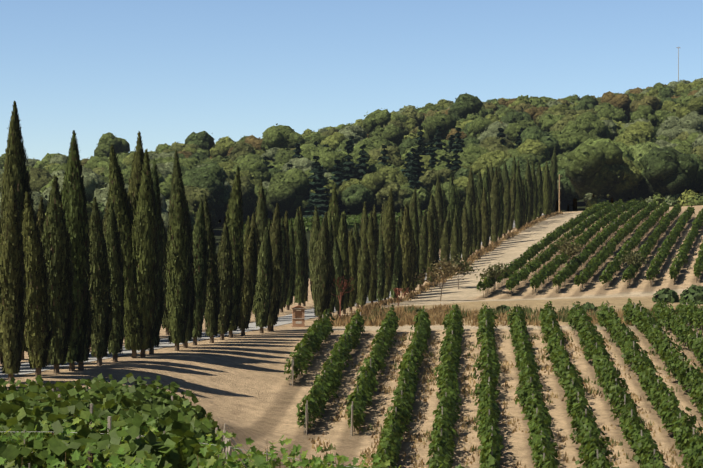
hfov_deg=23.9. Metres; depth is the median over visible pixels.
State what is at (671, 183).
forest tree crowns
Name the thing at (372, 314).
dry grass tufts
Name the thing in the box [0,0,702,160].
sky
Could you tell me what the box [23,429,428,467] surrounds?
vine posts
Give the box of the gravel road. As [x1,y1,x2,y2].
[0,214,543,378]
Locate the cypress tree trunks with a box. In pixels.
[0,212,551,383]
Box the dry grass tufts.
[301,212,702,467]
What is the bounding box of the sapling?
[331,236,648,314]
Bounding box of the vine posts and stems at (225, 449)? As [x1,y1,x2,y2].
[36,201,702,467]
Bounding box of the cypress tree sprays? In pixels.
[0,101,557,374]
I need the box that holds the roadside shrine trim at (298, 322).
[291,305,304,323]
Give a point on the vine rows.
(30, 406)
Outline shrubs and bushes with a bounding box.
[415,190,702,313]
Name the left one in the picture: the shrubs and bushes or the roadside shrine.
the roadside shrine
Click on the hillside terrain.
(240, 386)
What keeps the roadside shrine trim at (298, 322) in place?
attached to the roadside shrine
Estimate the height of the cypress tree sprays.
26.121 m
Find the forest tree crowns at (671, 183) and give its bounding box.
[0,78,702,236]
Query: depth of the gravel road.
126.21 m
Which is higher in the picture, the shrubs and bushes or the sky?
the sky
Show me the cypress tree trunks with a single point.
(270, 328)
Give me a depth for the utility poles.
363.48 m
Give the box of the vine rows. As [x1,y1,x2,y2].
[0,198,702,467]
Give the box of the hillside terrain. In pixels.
[0,193,702,467]
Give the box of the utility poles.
[559,174,559,211]
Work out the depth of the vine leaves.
32.53 m
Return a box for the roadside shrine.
[292,306,304,326]
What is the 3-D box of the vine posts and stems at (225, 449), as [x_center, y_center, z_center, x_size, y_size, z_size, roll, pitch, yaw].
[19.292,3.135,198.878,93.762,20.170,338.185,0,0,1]

